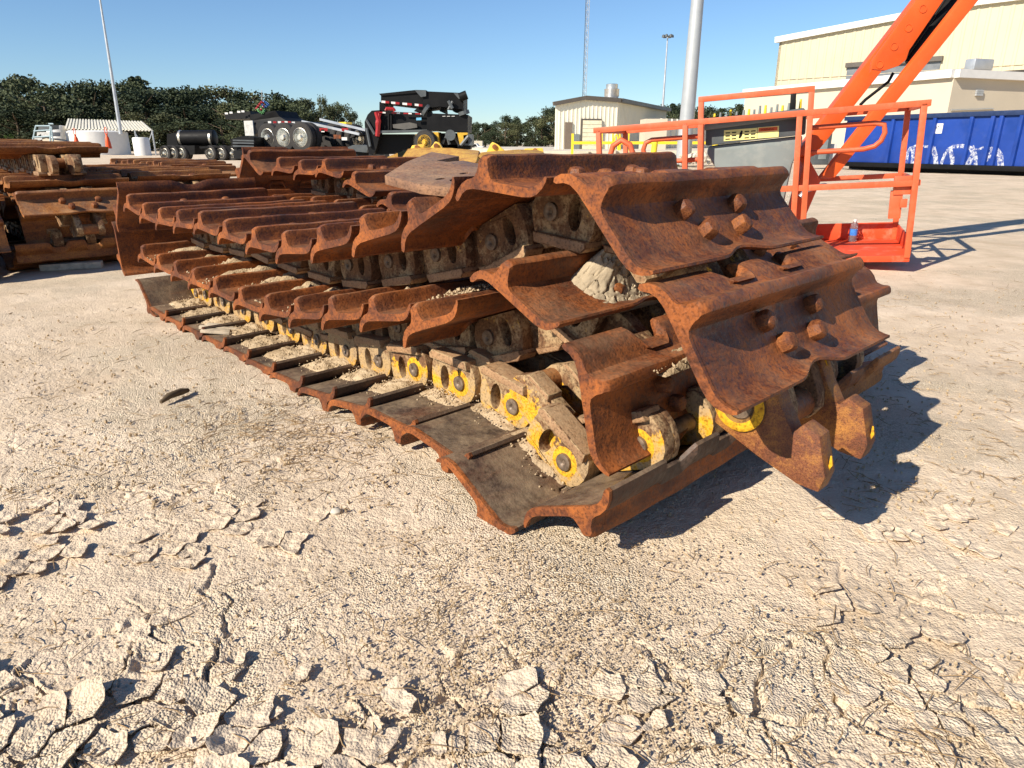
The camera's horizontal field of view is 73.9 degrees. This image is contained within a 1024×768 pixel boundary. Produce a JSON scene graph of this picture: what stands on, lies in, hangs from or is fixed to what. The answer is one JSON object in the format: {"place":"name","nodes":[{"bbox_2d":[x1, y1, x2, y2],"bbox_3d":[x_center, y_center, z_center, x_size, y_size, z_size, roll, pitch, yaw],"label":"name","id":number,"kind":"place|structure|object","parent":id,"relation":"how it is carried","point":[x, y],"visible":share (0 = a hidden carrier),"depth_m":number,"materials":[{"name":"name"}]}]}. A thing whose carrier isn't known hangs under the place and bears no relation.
{"place":"outdoors","nodes":[
{"label":"outdoors","id":0,"kind":"place"},
{"bbox_2d":[0,0,910,143],"label":"sky","id":1,"kind":"structure","parent":0,"point":[513,58],"materials":[{"name":"blue"}]},
{"bbox_2d":[0,144,1023,767],"bbox_3d":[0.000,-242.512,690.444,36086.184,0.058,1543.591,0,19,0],"label":"ground","id":2,"kind":"structure","parent":0,"point":[968,230],"depth_m":1.61,"materials":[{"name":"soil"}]},
{"bbox_2d":[0,215,10,252],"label":"crawler track","id":3,"kind":"structure","parent":2,"relation":"on","point":[4,246],"depth_m":4.72,"materials":[{"name":"metal"}]},
{"bbox_2d":[0,88,28,136],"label":"tree","id":4,"kind":"object","parent":2,"relation":"on","point":[5,96],"visible":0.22,"depth_m":94.88,"materials":[{"name":"green plant"}]},
{"bbox_2d":[0,108,46,138],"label":"tree","id":5,"kind":"object","parent":2,"relation":"on","point":[6,114],"visible":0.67,"depth_m":86.57,"materials":[{"name":"green plant"}]},
{"bbox_2d":[0,74,48,110],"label":"tree","id":6,"kind":"object","parent":2,"relation":"on","point":[19,88],"visible":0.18,"depth_m":106.22,"materials":[{"name":"green plant"}]},
{"bbox_2d":[0,73,51,110],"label":"tree","id":7,"kind":"object","parent":2,"relation":"on","point":[30,81],"visible":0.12,"depth_m":108.03,"materials":[{"name":"green plant"}]},
{"bbox_2d":[4,116,65,138],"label":"tree","id":8,"kind":"object","parent":2,"relation":"on","point":[12,121],"visible":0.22,"depth_m":87.33,"materials":[{"name":"green plant"}]},
{"bbox_2d":[13,111,68,138],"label":"tree","id":9,"kind":"object","parent":2,"relation":"on","point":[55,115],"visible":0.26,"depth_m":86.99,"materials":[{"name":"green plant"}]},
{"bbox_2d":[0,89,83,129],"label":"tree","id":10,"kind":"object","parent":2,"relation":"on","point":[54,98],"visible":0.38,"depth_m":89.63,"materials":[{"name":"green plant"}]},
{"bbox_2d":[11,82,77,111],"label":"tree","id":11,"kind":"object","parent":2,"relation":"on","point":[62,89],"visible":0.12,"depth_m":104.23,"materials":[{"name":"green plant"}]},
{"bbox_2d":[32,123,66,140],"bbox_3d":[-39.031,-20.909,57.011,3.471,1.759,1.560,0,19,0],"label":"service truck","id":12,"kind":"object","parent":2,"relation":"on","point":[46,136],"visible":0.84,"depth_m":56.35,"materials":[{"name":"paint"}]},
{"bbox_2d":[46,125,67,139],"bbox_3d":[-40.017,-21.317,60.346,1.724,2.985,1.724,0,19,0],"label":"storage tank","id":13,"kind":"object","parent":2,"relation":"on","point":[62,130],"visible":0.14,"depth_m":59.53,"materials":[{"name":"white metal"}]},
{"bbox_2d":[0,187,117,270],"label":"crawler track","id":14,"kind":"structure","parent":2,"relation":"on","point":[34,242],"depth_m":5.17,"materials":[{"name":"metal"}]},
{"bbox_2d":[0,169,128,236],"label":"crawler track","id":15,"kind":"structure","parent":14,"relation":"on","point":[64,199],"depth_m":5.04,"materials":[{"name":"metal"}]},
{"bbox_2d":[0,141,107,175],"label":"crawler track","id":16,"kind":"structure","parent":15,"relation":"on","point":[45,158],"depth_m":5.27,"materials":[{"name":"metal"}]},
{"bbox_2d":[39,260,103,270],"bbox_3d":[-3.372,-0.907,5.219,0.408,0.050,0.100,-7,21,-20],"label":"plank","id":17,"kind":"object","parent":2,"relation":"on","point":[72,265],"visible":1,"depth_m":5.18,"materials":[{"name":"grey wood"}]},
{"bbox_2d":[42,107,102,129],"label":"tree","id":18,"kind":"object","parent":2,"relation":"on","point":[71,113],"visible":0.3,"depth_m":89.20,"materials":[{"name":"green plant"}]},
{"bbox_2d":[48,78,102,94],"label":"tree","id":19,"kind":"object","parent":2,"relation":"on","point":[75,83],"visible":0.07,"depth_m":115.18,"materials":[{"name":"green plant"}]},
{"bbox_2d":[70,86,114,112],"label":"tree","id":20,"kind":"object","parent":2,"relation":"on","point":[89,94],"visible":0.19,"depth_m":103.26,"materials":[{"name":"green plant"}]},
{"bbox_2d":[69,103,115,119],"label":"tree","id":21,"kind":"object","parent":2,"relation":"on","point":[102,115],"visible":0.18,"depth_m":92.44,"materials":[{"name":"green plant"}]},
{"bbox_2d":[65,130,131,154],"bbox_3d":[-35.796,-20.690,59.082,4.702,2.477,4.702,0,19,0],"label":"storage tank","id":22,"kind":"object","parent":2,"relation":"on","point":[120,144],"visible":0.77,"depth_m":57.49,"materials":[{"name":"white metal"}]},
{"bbox_2d":[82,102,119,119],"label":"tree","id":23,"kind":"object","parent":2,"relation":"on","point":[105,107],"visible":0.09,"depth_m":97.01,"materials":[{"name":"green plant"}]},
{"bbox_2d":[70,79,139,119],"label":"tree","id":24,"kind":"object","parent":2,"relation":"on","point":[104,87],"visible":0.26,"depth_m":103.90,"materials":[{"name":"green plant"}]},
{"bbox_2d":[65,118,156,154],"bbox_3d":[-36.206,-22.354,61.538,11.151,3.033,7.060,0,19,0],"label":"canopy","id":25,"kind":"object","parent":2,"relation":"on","point":[85,124],"visible":0.89,"depth_m":59.06,"materials":[{"name":"metal"}]},
{"bbox_2d":[99,0,122,133],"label":"light pole","id":26,"kind":"object","parent":2,"relation":"on","point":[113,85],"visible":1,"depth_m":54.82,"materials":[{"name":"metal"}]},
{"bbox_2d":[98,79,146,120],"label":"tree","id":27,"kind":"object","parent":2,"relation":"on","point":[109,97],"visible":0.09,"depth_m":104.34,"materials":[{"name":"green plant"}]},
{"bbox_2d":[104,91,166,142],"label":"tree","id":28,"kind":"object","parent":2,"relation":"on","point":[126,104],"visible":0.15,"depth_m":95.80,"materials":[{"name":"green plant"}]},
{"bbox_2d":[120,76,151,92],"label":"tree","id":29,"kind":"object","parent":2,"relation":"on","point":[135,79],"visible":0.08,"depth_m":110.98,"materials":[{"name":"green plant"}]},
{"bbox_2d":[120,112,162,150],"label":"tree","id":30,"kind":"object","parent":2,"relation":"on","point":[132,117],"visible":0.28,"depth_m":86.84,"materials":[{"name":"green plant"}]},
{"bbox_2d":[132,137,151,155],"bbox_3d":[-30.796,-19.397,56.781,1.278,2.221,1.278,0,19,0],"label":"storage tank","id":31,"kind":"object","parent":2,"relation":"on","point":[141,146],"visible":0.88,"depth_m":56.21,"materials":[{"name":"white metal"}]},
{"bbox_2d":[107,87,181,150],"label":"tree","id":32,"kind":"object","parent":2,"relation":"on","point":[138,94],"visible":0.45,"depth_m":95.39,"materials":[{"name":"green plant"}]},
{"bbox_2d":[113,87,182,134],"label":"tree","id":33,"kind":"object","parent":2,"relation":"on","point":[160,91],"visible":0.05,"depth_m":102.42,"materials":[{"name":"green plant"}]},
{"bbox_2d":[132,112,177,149],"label":"tree","id":34,"kind":"object","parent":2,"relation":"on","point":[162,117],"visible":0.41,"depth_m":88.72,"materials":[{"name":"green plant"}]},
{"bbox_2d":[134,175,202,183],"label":"crawler track","id":35,"kind":"structure","parent":2,"relation":"on","point":[186,182],"depth_m":6.01,"materials":[{"name":"metal"}]},
{"bbox_2d":[83,164,230,183],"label":"crawler track","id":36,"kind":"structure","parent":35,"relation":"on","point":[142,172],"depth_m":6.10,"materials":[{"name":"metal"}]},
{"bbox_2d":[159,388,189,403],"bbox_3d":[-1.257,0.038,2.538,0.028,0.031,0.139,7,21,20],"label":"stick","id":37,"kind":"object","parent":2,"relation":"on","point":[173,394],"visible":1,"depth_m":2.53,"materials":[{"name":"brown wood"}]},
{"bbox_2d":[147,118,210,150],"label":"tree","id":38,"kind":"object","parent":2,"relation":"on","point":[181,123],"visible":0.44,"depth_m":88.06,"materials":[{"name":"green plant"}]},
{"bbox_2d":[144,87,215,115],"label":"tree","id":39,"kind":"object","parent":2,"relation":"on","point":[173,103],"visible":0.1,"depth_m":102.09,"materials":[{"name":"green plant"}]},
{"bbox_2d":[159,145,204,158],"bbox_3d":[-19.430,-13.835,40.755,2.506,0.843,2.328,0,19,0],"label":"axle dolly","id":40,"kind":"object","parent":2,"relation":"on","point":[178,152],"visible":0.94,"depth_m":39.74,"materials":[{"name":"rubber"}]},
{"bbox_2d":[167,130,217,145],"bbox_3d":[-19.202,-14.811,41.032,3.205,0.914,2.155,0,19,0],"label":"fuel tank","id":41,"kind":"object","parent":40,"relation":"on","point":[194,137],"visible":0.89,"depth_m":40.11,"materials":[{"name":"black metal"}]},
{"bbox_2d":[147,104,224,133],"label":"tree","id":42,"kind":"object","parent":2,"relation":"on","point":[183,111],"visible":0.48,"depth_m":93.45,"materials":[{"name":"green plant"}]},
{"bbox_2d":[164,85,211,121],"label":"tree","id":43,"kind":"object","parent":2,"relation":"on","point":[189,96],"visible":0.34,"depth_m":102.57,"materials":[{"name":"green plant"}]},
{"bbox_2d":[187,119,240,145],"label":"tree","id":44,"kind":"object","parent":2,"relation":"on","point":[223,124],"visible":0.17,"depth_m":89.94,"materials":[{"name":"green plant"}]},
{"bbox_2d":[199,145,241,159],"bbox_3d":[-16.857,-13.835,40.755,2.723,0.843,2.328,0,19,0],"label":"axle dolly","id":45,"kind":"object","parent":2,"relation":"on","point":[220,152],"visible":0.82,"depth_m":39.74,"materials":[{"name":"rubber"}]},
{"bbox_2d":[209,101,237,145],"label":"tree","id":46,"kind":"object","parent":2,"relation":"on","point":[219,105],"visible":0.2,"depth_m":94.18,"materials":[{"name":"green plant"}]},
{"bbox_2d":[201,99,257,134],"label":"tree","id":47,"kind":"object","parent":2,"relation":"on","point":[242,102],"visible":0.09,"depth_m":99.02,"materials":[{"name":"green plant"}]},
{"bbox_2d":[193,84,266,103],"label":"tree","id":48,"kind":"object","parent":2,"relation":"on","point":[221,93],"visible":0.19,"depth_m":113.97,"materials":[{"name":"green plant"}]},
{"bbox_2d":[223,120,244,144],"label":"tree","id":49,"kind":"object","parent":2,"relation":"on","point":[230,136],"visible":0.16,"depth_m":87.56,"materials":[{"name":"green plant"}]},
{"bbox_2d":[224,87,255,103],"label":"tree","id":50,"kind":"object","parent":2,"relation":"on","point":[239,95],"visible":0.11,"depth_m":109.40,"materials":[{"name":"green plant"}]},
{"bbox_2d":[219,99,288,135],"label":"tree","id":51,"kind":"object","parent":2,"relation":"on","point":[233,109],"visible":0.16,"depth_m":94.12,"materials":[{"name":"green plant"}]},
{"bbox_2d":[264,90,296,103],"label":"tree","id":52,"kind":"object","parent":2,"relation":"on","point":[276,96],"visible":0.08,"depth_m":111.79,"materials":[{"name":"green plant"}]},
{"bbox_2d":[251,99,310,113],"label":"tree","id":53,"kind":"object","parent":2,"relation":"on","point":[273,105],"visible":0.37,"depth_m":95.28,"materials":[{"name":"green plant"}]},
{"bbox_2d":[280,102,311,120],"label":"tree","id":54,"kind":"object","parent":2,"relation":"on","point":[302,114],"visible":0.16,"depth_m":94.51,"materials":[{"name":"green plant"}]},
{"bbox_2d":[295,99,318,121],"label":"tree","id":55,"kind":"object","parent":2,"relation":"on","point":[303,101],"visible":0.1,"depth_m":105.72,"materials":[{"name":"green plant"}]},
{"bbox_2d":[230,136,388,158],"bbox_3d":[-7.341,-8.646,24.954,5.977,0.808,4.108,4,20,10],"label":"flat deck trailer","id":56,"kind":"object","parent":2,"relation":"on","point":[240,142],"visible":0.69,"depth_m":24.47,"materials":[{"name":"black paint"}]},
{"bbox_2d":[225,90,366,148],"bbox_3d":[-8.340,-10.093,26.125,8.455,2.303,3.364,11,22,29],"label":"trailer","id":57,"kind":"object","parent":56,"relation":"on","point":[289,130],"visible":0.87,"depth_m":24.99,"materials":[{"name":"metal"}]},
{"bbox_2d":[302,109,337,122],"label":"tree","id":58,"kind":"object","parent":2,"relation":"on","point":[316,114],"visible":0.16,"depth_m":96.78,"materials":[{"name":"green plant"}]},
{"bbox_2d":[315,94,328,122],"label":"tree","id":59,"kind":"object","parent":2,"relation":"on","point":[321,107],"visible":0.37,"depth_m":99.79,"materials":[{"name":"green plant"}]},
{"bbox_2d":[324,104,345,121],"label":"tree","id":60,"kind":"object","parent":2,"relation":"on","point":[330,112],"visible":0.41,"depth_m":100.33,"materials":[{"name":"green plant"}]},
{"bbox_2d":[323,101,354,122],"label":"tree","id":61,"kind":"object","parent":2,"relation":"on","point":[340,107],"visible":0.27,"depth_m":114.62,"materials":[{"name":"green plant"}]},
{"bbox_2d":[388,142,479,162],"bbox_3d":[-1.036,-2.976,9.102,1.260,0.502,1.154,0,19,0],"label":"dozer blade","id":62,"kind":"object","parent":2,"relation":"on","point":[437,147],"visible":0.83,"depth_m":9.16,"materials":[{"name":"metal"}]},
{"bbox_2d":[135,240,747,536],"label":"crawler track","id":63,"kind":"structure","parent":2,"relation":"on","point":[619,431],"depth_m":1.91,"materials":[{"name":"brown metal"}]},
{"bbox_2d":[199,322,239,334],"bbox_3d":[-1.426,-0.272,3.321,0.186,0.015,0.129,4,22,-10],"label":"wood splinter","id":64,"kind":"object","parent":63,"relation":"on","point":[222,330],"visible":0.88,"depth_m":3.29,"materials":[{"name":"beige wood"}]},
{"bbox_2d":[147,245,568,492],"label":"dirt","id":65,"kind":"structure","parent":63,"relation":"on","point":[441,396],"depth_m":2.78,"materials":[{"name":"beige soil"}]},
{"bbox_2d":[111,151,889,491],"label":"crawler track","id":66,"kind":"structure","parent":63,"relation":"on","point":[763,343],"depth_m":1.67,"materials":[{"name":"metal"}]},
{"bbox_2d":[385,152,477,196],"bbox_3d":[-0.228,-0.670,2.156,0.534,0.027,0.489,20,32,32],"label":"steel plate","id":67,"kind":"object","parent":66,"relation":"on","point":[432,173],"visible":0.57,"depth_m":2.06,"materials":[{"name":"brown metal"}]},
{"bbox_2d":[571,249,659,316],"bbox_3d":[0.319,-0.318,1.856,0.400,0.183,0.157,-18,26,-41],"label":"mud clump","id":68,"kind":"object","parent":63,"relation":"on","point":[600,274],"visible":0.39,"depth_m":1.77,"materials":[{"name":"beige soil"}]},
{"bbox_2d":[653,347,690,376],"bbox_3d":[0.431,-0.073,1.709,0.345,0.041,0.091,-18,26,-40],"label":"dirt heap","id":69,"kind":"object","parent":63,"relation":"on","point":[682,365],"visible":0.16,"depth_m":1.65,"materials":[{"name":"beige soil"}]},
{"bbox_2d":[414,130,473,149],"bbox_3d":[-1.961,-7.099,19.991,1.660,0.671,1.571,0,19,0],"label":"tractor chassis","id":70,"kind":"object","parent":2,"relation":"on","point":[447,139],"visible":0.73,"depth_m":19.45,"materials":[{"name":"metal"}]},
{"bbox_2d":[365,107,471,154],"bbox_3d":[-2.748,-7.676,20.743,2.999,1.302,2.770,0,19,0],"label":"trailer neck","id":71,"kind":"object","parent":70,"relation":"on","point":[378,123],"visible":0.94,"depth_m":19.65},
{"bbox_2d":[379,90,469,115],"bbox_3d":[-2.517,-8.367,20.436,2.635,0.712,2.850,0,19,0],"label":"trailer neck","id":72,"kind":"object","parent":71,"relation":"on","point":[423,102],"visible":0.99,"depth_m":19.42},
{"bbox_2d":[473,123,499,145],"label":"tree","id":73,"kind":"object","parent":2,"relation":"on","point":[487,128],"visible":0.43,"depth_m":144.37,"materials":[{"name":"green plant"}]},
{"bbox_2d":[482,132,503,144],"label":"tree","id":74,"kind":"object","parent":2,"relation":"on","point":[487,136],"visible":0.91,"depth_m":126.69,"materials":[{"name":"green plant"}]},
{"bbox_2d":[496,122,520,146],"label":"tree","id":75,"kind":"object","parent":2,"relation":"on","point":[508,126],"visible":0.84,"depth_m":129.20,"materials":[{"name":"green plant"}]},
{"bbox_2d":[493,115,525,146],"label":"tree","id":76,"kind":"object","parent":2,"relation":"on","point":[506,118],"visible":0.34,"depth_m":140.21,"materials":[{"name":"green plant"}]},
{"bbox_2d":[479,142,543,158],"bbox_3d":[0.010,-3.174,9.553,0.985,0.419,1.170,0,19,0],"label":"dozer blade","id":77,"kind":"object","parent":2,"relation":"on","point":[494,148],"visible":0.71,"depth_m":9.75,"materials":[{"name":"metal"}]},
{"bbox_2d":[0,494,1023,767],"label":"mud flakes","id":78,"kind":"object","parent":2,"relation":"on","point":[32,730],"visible":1,"depth_m":1.15,"materials":[{"name":"soil"}]},
{"bbox_2d":[0,266,1023,767],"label":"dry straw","id":79,"kind":"object","parent":2,"relation":"on","point":[298,430],"visible":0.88,"depth_m":1.62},
{"bbox_2d":[507,123,524,146],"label":"tree","id":80,"kind":"object","parent":2,"relation":"on","point":[519,129],"visible":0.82,"depth_m":132.20,"materials":[{"name":"green plant"}]},
{"bbox_2d":[524,132,540,146],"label":"tree","id":81,"kind":"object","parent":2,"relation":"on","point":[530,137],"visible":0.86,"depth_m":130.36,"materials":[{"name":"green plant"}]},
{"bbox_2d":[522,121,553,146],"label":"tree","id":82,"kind":"object","parent":2,"relation":"on","point":[538,131],"visible":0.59,"depth_m":134.96,"materials":[{"name":"green plant"}]},
{"bbox_2d":[532,113,554,146],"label":"tree","id":83,"kind":"object","parent":2,"relation":"on","point":[549,138],"visible":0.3,"depth_m":130.19,"materials":[{"name":"green plant"}]},
{"bbox_2d":[534,106,554,146],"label":"tree","id":84,"kind":"object","parent":2,"relation":"on","point":[547,111],"visible":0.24,"depth_m":139.59,"materials":[{"name":"green plant"}]},
{"bbox_2d":[553,84,670,148],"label":"shed","id":85,"kind":"structure","parent":2,"relation":"on","point":[581,117],"depth_m":47.31,"materials":[{"name":"metal"}]},
{"bbox_2d":[564,122,572,148],"bbox_3d":[3.905,-17.184,47.133,0.519,1.751,0.090,-5,20,-14],"label":"door","id":86,"kind":"structure","parent":85,"relation":"in","point":[568,125],"depth_m":47.06,"materials":[{"name":"beige paint"}]},
{"bbox_2d":[582,120,601,148],"bbox_3d":[5.567,-17.361,47.434,1.382,1.864,0.030,-5,20,-14],"label":"roller door","id":87,"kind":"structure","parent":85,"relation":"in","point":[588,135],"depth_m":47.34,"materials":[{"name":"white metal"}]},
{"bbox_2d":[571,133,705,153],"bbox_3d":[6.579,-12.117,34.960,7.086,1.397,0.140,0,19,0],"label":"guard rail","id":88,"kind":"object","parent":2,"relation":"on","point":[573,142],"visible":0.39,"depth_m":34.81,"materials":[{"name":"yellow metal"}]},
{"bbox_2d":[662,34,673,106],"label":"flood light mast","id":89,"kind":"object","parent":2,"relation":"on","point":[667,36],"visible":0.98,"depth_m":86.39,"materials":[{"name":"metal"}]},
{"bbox_2d":[676,0,703,163],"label":"light pole","id":90,"kind":"object","parent":2,"relation":"on","point":[688,99],"visible":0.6,"depth_m":27.17,"materials":[{"name":"grey metal"}]},
{"bbox_2d":[674,151,713,164],"bbox_3d":[7.899,-9.437,28.514,2.598,0.616,4.555,4,20,11],"label":"rubble","id":91,"kind":"object","parent":2,"relation":"on","point":[707,160],"visible":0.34,"depth_m":26.82,"materials":[{"name":"stone"}]},
{"bbox_2d":[593,0,977,261],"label":"boom lift","id":92,"kind":"object","parent":2,"relation":"on","point":[917,34],"visible":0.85,"depth_m":5.29,"materials":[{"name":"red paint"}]},
{"bbox_2d":[848,219,857,241],"bbox_3d":[2.915,-1.312,5.808,0.067,0.187,0.067,0,19,0],"label":"water bottle","id":93,"kind":"object","parent":92,"relation":"on","point":[853,233],"visible":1,"depth_m":5.79,"materials":[{"name":"clear plastic"}]},
{"bbox_2d":[743,217,900,398],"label":"crawler track","id":94,"kind":"structure","parent":2,"relation":"on","point":[855,374],"depth_m":2.43,"materials":[{"name":"metal"}]},
{"bbox_2d":[267,188,391,210],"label":"crawler track","id":95,"kind":"structure","parent":94,"relation":"on","point":[305,194],"depth_m":4.07,"materials":[{"name":"metal"}]},
{"bbox_2d":[235,147,434,210],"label":"crawler track","id":96,"kind":"structure","parent":94,"relation":"on","point":[346,171],"depth_m":4.08,"materials":[{"name":"metal"}]},
{"bbox_2d":[810,133,836,164],"bbox_3d":[11.830,-8.913,25.794,0.870,1.150,0.620,0,19,0],"label":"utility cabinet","id":97,"kind":"object","parent":2,"relation":"on","point":[822,159],"visible":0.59,"depth_m":25.65,"materials":[{"name":"grey metal"}]},
{"bbox_2d":[743,58,1023,147],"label":"annex","id":98,"kind":"object","parent":2,"relation":"on","point":[976,84],"visible":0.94,"depth_m":31.50,"materials":[{"name":"white paint"}]},
{"bbox_2d":[844,110,1023,174],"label":"dumpster","id":99,"kind":"object","parent":2,"relation":"on","point":[985,142],"visible":0.86,"depth_m":21.59,"materials":[{"name":"blue paint"}]},
{"bbox_2d":[582,0,589,95],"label":"radio mast","id":100,"kind":"object","parent":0,"point":[585,48],"visible":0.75,"depth_m":99.42,"materials":[{"name":"grey metal"}]},
{"bbox_2d":[470,147,793,161],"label":"pavement","id":101,"kind":"structure","parent":0,"point":[551,150],"depth_m":37.49,"materials":[{"name":"concrete"}]},
{"bbox_2d":[639,119,667,148],"bbox_3d":[9.313,-16.519,45.072,1.406,1.868,2.000,0,19,0],"label":"container","id":102,"kind":"object","parent":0,"point":[644,136],"visible":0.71,"depth_m":44.17,"materials":[{"name":"white metal"}]},
{"bbox_2d":[660,118,738,147],"bbox_3d":[18.269,-21.852,59.664,18.496,2.220,0.300,-18,26,-42],"label":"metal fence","id":103,"kind":"object","parent":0,"point":[675,132],"visible":0.08,"depth_m":55.00,"materials":[{"name":"beige metal"}]},
{"bbox_2d":[774,0,1023,85],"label":"warehouse","id":104,"kind":"structure","parent":0,"point":[989,29],"depth_m":47.28,"materials":[{"name":"white paint"}]},
{"bbox_2d":[845,56,943,78],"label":"louvre window","id":105,"kind":"structure","parent":104,"relation":"in","point":[934,63],"depth_m":47.20,"materials":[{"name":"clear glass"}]},
{"bbox_3d":[-5.165,-2.771,9.674,0.900,0.688,3.517,-18,26,-41],"label":"crawler track","id":106,"kind":"object","parent":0,"visible":0},
{"bbox_2d":[109,158,236,176],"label":"crawler track","id":107,"kind":"structure","parent":106,"relation":"on","point":[223,166],"depth_m":8.44,"materials":[{"name":"metal"}]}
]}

